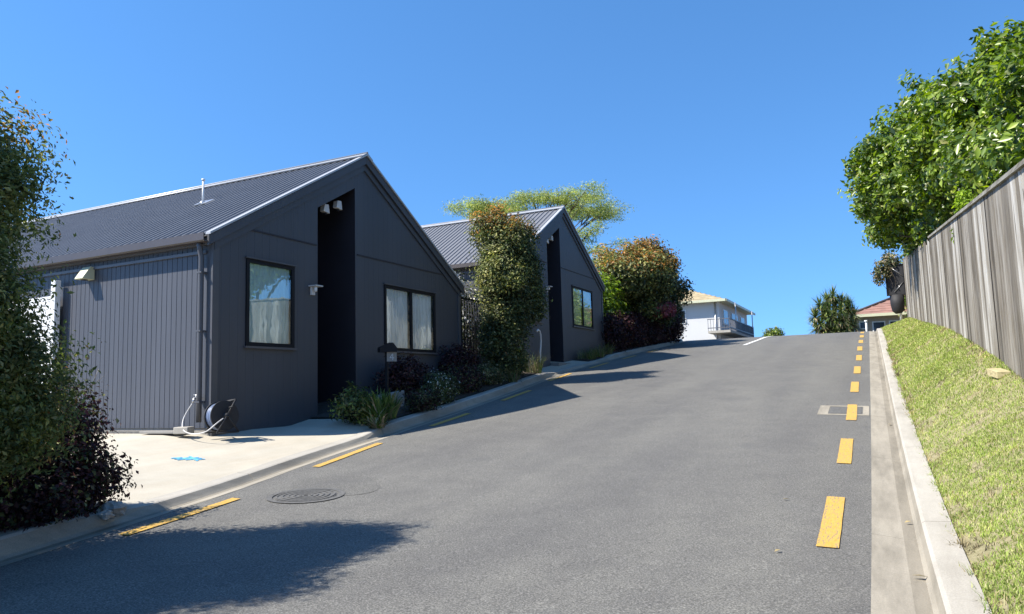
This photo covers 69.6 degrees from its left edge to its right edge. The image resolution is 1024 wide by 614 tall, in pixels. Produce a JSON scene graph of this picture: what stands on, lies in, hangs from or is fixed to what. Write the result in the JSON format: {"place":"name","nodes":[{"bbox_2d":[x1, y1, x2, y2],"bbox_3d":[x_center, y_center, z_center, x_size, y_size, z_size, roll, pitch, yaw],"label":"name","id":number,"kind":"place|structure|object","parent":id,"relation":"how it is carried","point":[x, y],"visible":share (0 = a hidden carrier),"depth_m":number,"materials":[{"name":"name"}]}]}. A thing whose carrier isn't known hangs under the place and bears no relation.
{"place":"outdoors","nodes":[
{"label":"outdoors","id":0,"kind":"place"},
{"bbox_2d":[90,419,368,508],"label":"driveway","id":1,"kind":"structure","parent":0,"point":[160,469],"depth_m":8.83,"materials":[{"name":"concrete"}]},
{"bbox_2d":[10,280,60,391],"bbox_3d":[-7.859,0.839,11.662,2.010,2.370,0.090,-5,-7,26],"label":"white screen","id":2,"kind":"object","parent":1,"relation":"on","point":[51,304],"visible":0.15,"depth_m":11.33,"materials":[{"name":"paint"}]},
{"bbox_2d":[92,431,139,433],"bbox_3d":[-7.362,1.922,11.277,6.680,0.028,0.140,-5,-7,26],"label":"channel drain","id":3,"kind":"object","parent":1,"relation":"on","point":[124,432],"visible":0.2,"depth_m":10.33,"materials":[{"name":"metal"}]},
{"bbox_2d":[139,430,172,433],"bbox_3d":[-4.693,1.670,9.837,0.610,0.036,0.161,-4,-7,22],"label":"paving slab","id":4,"kind":"object","parent":1,"relation":"on","point":[157,432],"depth_m":9.79,"materials":[{"name":"concrete"}]},
{"bbox_2d":[173,426,193,433],"bbox_3d":[-4.299,1.616,9.648,0.219,0.090,0.170,-3,-6,9],"label":"concrete block","id":5,"kind":"object","parent":1,"relation":"on","point":[179,430],"depth_m":9.57,"materials":[{"name":"grey concrete"}]},
{"bbox_2d":[173,456,200,460],"bbox_3d":[-3.668,1.718,8.342,0.338,0.034,0.255,-5,-7,26],"label":"utility mark","id":6,"kind":"object","parent":1,"relation":"on","point":[188,458],"visible":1,"depth_m":8.35,"materials":[{"name":"blue paint"}]},
{"bbox_2d":[204,399,238,433],"bbox_3d":[-3.785,1.419,9.592,0.379,0.441,0.389,-7,-8,39],"label":"hose reel","id":7,"kind":"object","parent":1,"relation":"on","point":[216,412],"visible":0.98,"depth_m":9.52,"materials":[{"name":"black plastic"}]},
{"bbox_2d":[0,349,630,562],"bbox_3d":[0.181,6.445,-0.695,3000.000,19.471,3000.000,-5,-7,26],"label":"ground","id":8,"kind":"structure","parent":0,"point":[324,458],"depth_m":12.44,"materials":[{"name":"grey concrete"}]},
{"bbox_2d":[3,152,464,435],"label":"gabled house","id":9,"kind":"structure","parent":8,"relation":"on","point":[289,296],"depth_m":11.33,"materials":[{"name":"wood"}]},
{"bbox_2d":[182,404,223,434],"bbox_3d":[-4.057,1.444,9.529,0.777,0.390,0.259,-5,-7,32],"label":"garden hose","id":10,"kind":"object","parent":9,"relation":"attached to","point":[197,433],"visible":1,"depth_m":9.40,"materials":[{"name":"white rubber"}]},
{"bbox_2d":[244,256,296,349],"bbox_3d":[-3.612,-0.029,10.968,0.140,1.320,1.030,-5,-7,26],"label":"window","id":11,"kind":"structure","parent":9,"relation":"in","point":[270,285],"depth_m":10.99,"materials":[{"name":"clear glass"}]},
{"bbox_2d":[383,283,437,354],"bbox_3d":[-1.978,0.266,14.280,0.140,1.270,1.800,-5,-7,26],"label":"window","id":12,"kind":"structure","parent":9,"relation":"in","point":[409,313],"depth_m":14.25,"materials":[{"name":"clear glass"}]},
{"bbox_2d":[0,339,684,566],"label":"kerb and channel","id":13,"kind":"structure","parent":8,"relation":"on","point":[19,544],"depth_m":7.33,"materials":[{"name":"concrete"}]},
{"bbox_2d":[98,509,114,520],"bbox_3d":[-2.988,1.533,5.430,0.100,0.090,0.111,-5,-7,26],"label":"rock","id":14,"kind":"object","parent":13,"relation":"on","point":[106,514],"visible":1,"depth_m":5.40,"materials":[{"name":"stone"}]},
{"bbox_2d":[100,500,126,518],"bbox_3d":[-3.050,1.548,5.635,0.187,0.145,0.178,-5,-7,26],"label":"rock","id":15,"kind":"object","parent":13,"relation":"on","point":[118,508],"visible":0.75,"depth_m":5.60,"materials":[{"name":"stone"}]},
{"bbox_2d":[421,205,604,374],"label":"gabled house","id":16,"kind":"structure","parent":8,"relation":"on","point":[575,286],"depth_m":21.63,"materials":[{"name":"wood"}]},
{"bbox_2d":[572,285,594,329],"bbox_3d":[2.175,0.038,22.861,0.140,1.270,1.800,-5,-7,26],"label":"window","id":17,"kind":"structure","parent":16,"relation":"in","point":[582,301],"depth_m":22.84,"materials":[{"name":"black glass"}]},
{"bbox_2d":[443,179,638,274],"bbox_3d":[1.016,-1.389,33.248,9.482,7.965,9.387,-5,-7,26],"label":"feathery tree","id":18,"kind":"object","parent":8,"relation":"on","point":[582,211],"visible":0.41,"depth_m":31.93,"materials":[{"name":"green plant"}]},
{"bbox_2d":[676,290,755,340],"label":"white house","id":19,"kind":"structure","parent":8,"relation":"on","point":[707,317],"depth_m":49.73,"materials":[{"name":"paint"}]},
{"bbox_2d":[681,310,686,323],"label":"window","id":20,"kind":"structure","parent":19,"relation":"in","point":[683,311],"depth_m":50.04,"materials":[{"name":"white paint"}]},
{"bbox_2d":[722,309,727,325],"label":"window","id":21,"kind":"structure","parent":19,"relation":"in","point":[725,313],"depth_m":50.63,"materials":[{"name":"glass"}]},
{"bbox_2d":[760,326,784,336],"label":"round shrub","id":22,"kind":"object","parent":8,"relation":"on","point":[773,332],"visible":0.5,"depth_m":41.56,"materials":[{"name":"green plant"}]},
{"bbox_2d":[805,286,864,333],"bbox_3d":[17.284,0.313,39.458,3.446,3.350,2.105,-1,-6,-1],"label":"yucca clump","id":23,"kind":"object","parent":8,"relation":"on","point":[847,318],"visible":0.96,"depth_m":39.27,"materials":[{"name":"green plant"}]},
{"bbox_2d":[856,297,906,331],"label":"red roofed house","id":24,"kind":"structure","parent":8,"relation":"on","point":[880,314],"depth_m":46.74,"materials":[{"name":"beige brick"}]},
{"bbox_2d":[859,321,867,328],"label":"window","id":25,"kind":"structure","parent":24,"relation":"in","point":[862,325],"depth_m":46.97,"materials":[{"name":"blue glass"}]},
{"bbox_2d":[872,321,885,330],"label":"window","id":26,"kind":"structure","parent":24,"relation":"in","point":[875,324],"depth_m":46.60,"materials":[{"name":"blue glass"}]},
{"bbox_2d":[870,251,901,289],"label":"creeper","id":27,"kind":"object","parent":8,"relation":"on","point":[885,262],"visible":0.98,"depth_m":31.37,"materials":[{"name":"green plant"}]},
{"bbox_2d":[885,264,905,319],"bbox_3d":[16.340,-0.548,31.323,0.720,2.520,0.540,-5,-7,26],"label":"black panel","id":28,"kind":"object","parent":8,"relation":"on","point":[897,293],"visible":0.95,"depth_m":31.18,"materials":[{"name":"plastic"}]},
{"bbox_2d":[869,328,991,613],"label":"kerb and channel","id":29,"kind":"structure","parent":8,"relation":"on","point":[903,554],"depth_m":4.95,"materials":[{"name":"concrete"}]},
{"bbox_2d":[902,159,1023,378],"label":"paling fence","id":30,"kind":"object","parent":8,"relation":"on","point":[969,283],"visible":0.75,"depth_m":10.01,"materials":[{"name":"grey wood"}]},
{"bbox_2d":[310,371,534,419],"bbox_3d":[-1.098,1.647,14.959,1.947,0.944,7.920,-5,-7,26],"label":"garden bed","id":31,"kind":"object","parent":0,"point":[323,407],"visible":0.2,"depth_m":12.56,"materials":[{"name":"soil"}]},
{"bbox_2d":[327,380,378,425],"bbox_3d":[-2.330,1.435,10.949,0.809,0.719,0.777,2,-7,-33],"label":"shrub","id":32,"kind":"object","parent":31,"relation":"on","point":[344,404],"visible":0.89,"depth_m":10.78,"materials":[{"name":"green plant"}]},
{"bbox_2d":[358,408,390,428],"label":"strap leaf clump","id":33,"kind":"object","parent":31,"relation":"on","point":[374,423],"visible":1,"depth_m":10.53,"materials":[{"name":"green plant"}]},
{"bbox_2d":[351,390,402,423],"bbox_3d":[-2.053,1.481,10.924,0.967,0.498,0.983,-5,-7,26],"label":"strap leaf clump","id":34,"kind":"object","parent":31,"relation":"on","point":[376,409],"visible":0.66,"depth_m":10.79,"materials":[{"name":"green plant"}]},
{"bbox_2d":[366,385,404,418],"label":"strap leaf clump","id":35,"kind":"object","parent":31,"relation":"on","point":[395,403],"visible":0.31,"depth_m":11.29,"materials":[{"name":"green plant"}]},
{"bbox_2d":[377,343,396,421],"bbox_3d":[-1.984,1.199,11.755,0.285,1.254,0.160,1,-7,-23],"label":"mailbox post","id":36,"kind":"object","parent":31,"relation":"on","point":[389,350],"visible":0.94,"depth_m":11.76,"materials":[{"name":"metal"}]},
{"bbox_2d":[378,390,403,406],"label":"edging slab","id":37,"kind":"structure","parent":31,"relation":"on","point":[398,393],"depth_m":12.52,"materials":[{"name":"stone"}]},
{"bbox_2d":[368,352,433,401],"bbox_3d":[-1.936,1.271,13.095,0.976,0.969,1.290,-5,-7,26],"label":"burgundy shrub","id":38,"kind":"object","parent":31,"relation":"on","point":[405,374],"visible":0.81,"depth_m":12.92,"materials":[{"name":"purple plant"}]},
{"bbox_2d":[399,385,446,411],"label":"shrub","id":39,"kind":"object","parent":31,"relation":"on","point":[425,402],"visible":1,"depth_m":12.03,"materials":[{"name":"green plant"}]},
{"bbox_2d":[419,367,462,403],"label":"flowering shrub","id":40,"kind":"object","parent":31,"relation":"on","point":[441,384],"visible":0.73,"depth_m":12.96,"materials":[{"name":"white plant"}]},
{"bbox_2d":[436,339,480,376],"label":"burgundy shrub","id":41,"kind":"object","parent":31,"relation":"on","point":[464,355],"visible":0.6,"depth_m":15.14,"materials":[{"name":"purple plant"}]},
{"bbox_2d":[442,359,490,392],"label":"burgundy shrub","id":42,"kind":"object","parent":31,"relation":"on","point":[467,379],"visible":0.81,"depth_m":14.32,"materials":[{"name":"purple plant"}]},
{"bbox_2d":[462,355,487,369],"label":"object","id":43,"kind":"structure","parent":31,"relation":"on","point":[479,360],"depth_m":17.00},
{"bbox_2d":[460,296,485,354],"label":"side gate","id":44,"kind":"structure","parent":43,"relation":"on","point":[470,300],"depth_m":16.75,"materials":[{"name":"black metal"}]},
{"bbox_2d":[472,361,510,384],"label":"shrub","id":45,"kind":"object","parent":31,"relation":"on","point":[492,377],"visible":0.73,"depth_m":15.53,"materials":[{"name":"green plant"}]},
{"bbox_2d":[464,199,552,385],"bbox_3d":[-0.035,-0.282,16.840,1.741,4.383,2.461,-5,-7,26],"label":"columnar tree","id":46,"kind":"object","parent":31,"relation":"on","point":[510,280],"visible":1,"depth_m":16.29,"materials":[{"name":"green plant"}]},
{"bbox_2d":[501,367,522,381],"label":"grass clump","id":47,"kind":"object","parent":31,"relation":"on","point":[515,379],"visible":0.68,"depth_m":16.12,"materials":[{"name":"green plant"}]},
{"bbox_2d":[511,348,529,374],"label":"shrub","id":48,"kind":"object","parent":31,"relation":"on","point":[527,363],"visible":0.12,"depth_m":17.28,"materials":[{"name":"green plant"}]},
{"bbox_2d":[524,353,547,372],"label":"grass clump","id":49,"kind":"object","parent":31,"relation":"on","point":[536,367],"visible":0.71,"depth_m":17.89,"materials":[{"name":"green plant"}]},
{"bbox_2d":[0,331,871,613],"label":"road","id":50,"kind":"structure","parent":0,"point":[665,480],"depth_m":5.57,"materials":[{"name":"grey asphalt"}]},
{"bbox_2d":[119,498,239,534],"bbox_3d":[-2.599,1.655,5.880,0.103,0.046,1.414,-3,-6,12],"label":"yellow dash","id":51,"kind":"object","parent":50,"relation":"on","point":[142,528],"visible":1,"depth_m":5.77,"materials":[{"name":"paint"}]},
{"bbox_2d":[266,488,344,502],"bbox_3d":[-1.857,1.694,6.633,0.690,0.038,0.690,-5,-7,26],"label":"manhole cover","id":52,"kind":"object","parent":50,"relation":"on","point":[313,494],"visible":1,"depth_m":6.62,"materials":[{"name":"metal"}]},
{"bbox_2d":[290,476,379,494],"bbox_3d":[-1.689,1.720,7.136,1.093,0.065,0.836,-5,-7,26],"label":"road patch","id":53,"kind":"object","parent":50,"relation":"on","point":[352,485],"visible":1,"depth_m":7.15,"materials":[{"name":"grey asphalt"}]},
{"bbox_2d":[314,443,381,466],"bbox_3d":[-1.952,1.775,8.911,0.104,0.132,1.649,-3,-6,15],"label":"yellow dash","id":54,"kind":"object","parent":50,"relation":"on","point":[344,456],"visible":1,"depth_m":8.80,"materials":[{"name":"paint"}]},
{"bbox_2d":[429,413,469,425],"bbox_3d":[-0.978,1.792,11.763,0.105,0.133,1.396,-4,-7,21],"label":"yellow dash","id":55,"kind":"object","parent":50,"relation":"on","point":[449,419],"visible":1,"depth_m":11.73,"materials":[{"name":"paint"}]},
{"bbox_2d":[502,390,531,399],"bbox_3d":[0.095,1.749,14.618,0.106,0.171,1.511,-4,-7,22],"label":"yellow dash","id":56,"kind":"object","parent":50,"relation":"on","point":[517,395],"visible":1,"depth_m":14.63,"materials":[{"name":"paint"}]},
{"bbox_2d":[548,373,571,380],"bbox_3d":[1.164,1.683,17.733,0.106,0.182,1.609,-4,-7,22],"label":"yellow dash","id":57,"kind":"object","parent":50,"relation":"on","point":[560,377],"visible":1,"depth_m":17.62,"materials":[{"name":"paint"}]},
{"bbox_2d":[816,496,844,547],"bbox_3d":[2.304,1.523,5.300,0.144,0.098,1.500,-5,-7,26],"label":"yellow dash","id":58,"kind":"object","parent":50,"relation":"on","point":[830,530],"visible":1,"depth_m":5.19,"materials":[{"name":"paint"}]},
{"bbox_2d":[817,405,868,414],"bbox_3d":[4.920,1.529,10.925,0.680,0.120,0.920,-5,-7,26],"label":"service cover","id":59,"kind":"object","parent":50,"relation":"on","point":[823,409],"visible":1,"depth_m":10.92,"materials":[{"name":"concrete"}]},
{"bbox_2d":[837,438,852,462],"bbox_3d":[3.625,1.552,8.003,0.140,0.134,1.500,-5,-7,26],"label":"yellow dash","id":60,"kind":"object","parent":50,"relation":"on","point":[845,451],"visible":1,"depth_m":7.92,"materials":[{"name":"paint"}]},
{"bbox_2d":[846,404,856,419],"bbox_3d":[4.943,1.523,10.712,0.143,0.163,1.500,-5,-7,26],"label":"yellow dash","id":61,"kind":"object","parent":50,"relation":"on","point":[851,412],"visible":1,"depth_m":10.66,"materials":[{"name":"paint"}]},
{"bbox_2d":[850,382,858,391],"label":"yellow dash","id":62,"kind":"object","parent":50,"relation":"on","point":[854,387],"visible":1,"depth_m":13.31,"materials":[{"name":"paint"}]},
{"bbox_2d":[854,366,860,372],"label":"yellow dash","id":63,"kind":"object","parent":50,"relation":"on","point":[857,369],"visible":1,"depth_m":16.17,"materials":[{"name":"paint"}]},
{"bbox_2d":[856,355,861,359],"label":"yellow dash","id":64,"kind":"object","parent":50,"relation":"on","point":[858,357],"visible":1,"depth_m":18.88,"materials":[{"name":"paint"}]},
{"bbox_2d":[0,0,1023,336],"label":"sky","id":65,"kind":"structure","parent":0,"point":[728,126],"materials":[{"name":"blue"}]},
{"bbox_2d":[531,360,587,372],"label":"crossing driveway","id":66,"kind":"structure","parent":0,"point":[553,368],"depth_m":20.13,"materials":[{"name":"concrete"}]},
{"bbox_2d":[536,329,541,359],"bbox_3d":[0.717,1.065,19.326,0.048,0.984,0.280,-5,-7,26],"label":"hooked pipe","id":67,"kind":"object","parent":66,"relation":"on","point":[540,342],"visible":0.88,"depth_m":19.39,"materials":[{"name":"white paint"}]},
{"bbox_2d":[574,344,651,360],"bbox_3d":[6.175,2.701,41.792,7.654,1.873,40.844,-4,-6,18],"label":"garden bed","id":68,"kind":"object","parent":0,"point":[606,354],"visible":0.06,"depth_m":22.69,"materials":[{"name":"soil"}]},
{"bbox_2d":[575,348,600,358],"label":"grass clump","id":69,"kind":"object","parent":68,"relation":"on","point":[583,356],"visible":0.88,"depth_m":22.00,"materials":[{"name":"green plant"}]},
{"bbox_2d":[586,345,608,356],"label":"grass clump","id":70,"kind":"object","parent":68,"relation":"on","point":[603,354],"visible":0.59,"depth_m":22.71,"materials":[{"name":"green plant"}]},
{"bbox_2d":[595,342,614,353],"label":"grass clump","id":71,"kind":"object","parent":68,"relation":"on","point":[608,350],"visible":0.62,"depth_m":23.41,"materials":[{"name":"green plant"}]},
{"bbox_2d":[594,264,629,339],"bbox_3d":[2.878,0.207,26.443,2.629,3.405,2.735,-5,-7,26],"label":"shrub","id":72,"kind":"object","parent":68,"relation":"on","point":[608,298],"visible":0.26,"depth_m":26.25,"materials":[{"name":"green plant"}]},
{"bbox_2d":[603,295,632,316],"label":"shrub","id":73,"kind":"object","parent":68,"relation":"on","point":[625,308],"visible":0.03,"depth_m":27.84,"materials":[{"name":"green plant"}]},
{"bbox_2d":[601,309,680,353],"bbox_3d":[5.077,0.916,28.351,1.160,2.455,9.399,-5,-7,26],"label":"hedge","id":74,"kind":"object","parent":68,"relation":"on","point":[632,330],"visible":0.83,"depth_m":26.24,"materials":[{"name":"purple plant"}]},
{"bbox_2d":[591,234,695,345],"bbox_3d":[5.023,-0.715,28.827,3.687,4.635,6.007,-5,-7,26],"label":"tree","id":75,"kind":"object","parent":68,"relation":"on","point":[644,272],"visible":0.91,"depth_m":27.53,"materials":[{"name":"green plant"}]},
{"bbox_2d":[645,298,676,324],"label":"pink shrub","id":76,"kind":"object","parent":68,"relation":"on","point":[668,311],"visible":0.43,"depth_m":28.68,"materials":[{"name":"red plant"}]},
{"bbox_2d":[670,304,688,342],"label":"tall shrub","id":77,"kind":"object","parent":68,"relation":"on","point":[680,320],"visible":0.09,"depth_m":31.93,"materials":[{"name":"plant"}]},
{"bbox_2d":[881,317,1023,613],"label":"verge","id":78,"kind":"structure","parent":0,"point":[972,557],"depth_m":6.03,"materials":[{"name":"green plant"}]},
{"bbox_2d":[987,368,1010,378],"bbox_3d":[5.572,0.759,8.426,0.145,0.119,0.274,-3,-6,13],"label":"timber offcut","id":79,"kind":"object","parent":78,"relation":"on","point":[998,373],"visible":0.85,"depth_m":8.36,"materials":[{"name":"beige wood"}]},
{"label":"back lawn","id":80,"kind":"structure","parent":0,"visible":0},
{"bbox_2d":[837,68,955,256],"bbox_3d":[13.044,-3.190,22.533,5.578,7.440,11.636,-5,-7,26],"label":"tree","id":81,"kind":"object","parent":80,"relation":"on","point":[878,202],"visible":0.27,"depth_m":21.72,"materials":[{"name":"green plant"}]},
{"bbox_2d":[898,244,916,316],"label":"tree","id":82,"kind":"object","parent":80,"relation":"on","point":[904,254],"depth_m":40.07,"materials":[{"name":"green plant"}]},
{"bbox_2d":[886,16,1023,221],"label":"tree","id":83,"kind":"object","parent":80,"relation":"on","point":[951,115],"visible":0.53,"depth_m":15.84,"materials":[{"name":"green plant"}]},
{"bbox_2d":[950,185,981,243],"bbox_3d":[7.833,-0.836,12.490,0.613,2.500,1.115,-5,-7,26],"label":"lime shrub","id":84,"kind":"object","parent":80,"relation":"on","point":[964,196],"visible":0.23,"depth_m":12.47,"materials":[{"name":"green plant"}]},
{"bbox_2d":[947,21,1023,200],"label":"tree","id":85,"kind":"object","parent":80,"relation":"on","point":[997,156],"visible":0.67,"depth_m":12.06,"materials":[{"name":"green plant"}]},
{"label":"near garden bed","id":86,"kind":"structure","parent":0,"visible":0},
{"bbox_2d":[0,86,106,502],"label":"tree","id":87,"kind":"object","parent":86,"relation":"on","point":[28,398],"visible":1,"depth_m":4.72,"materials":[{"name":"green plant"}]},
{"bbox_2d":[0,369,142,532],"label":"burgundy shrub","id":88,"kind":"object","parent":86,"relation":"on","point":[57,496],"visible":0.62,"depth_m":5.46,"materials":[{"name":"purple plant"}]},
{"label":"side yard","id":89,"kind":"structure","parent":0,"visible":0},
{"bbox_2d":[454,268,479,351],"bbox_3d":[-1.644,0.347,18.544,1.871,2.774,1.799,-5,-7,26],"label":"sunlit shrub","id":90,"kind":"object","parent":89,"relation":"on","point":[465,294],"visible":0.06,"depth_m":18.48,"materials":[{"name":"plant"}]}
]}

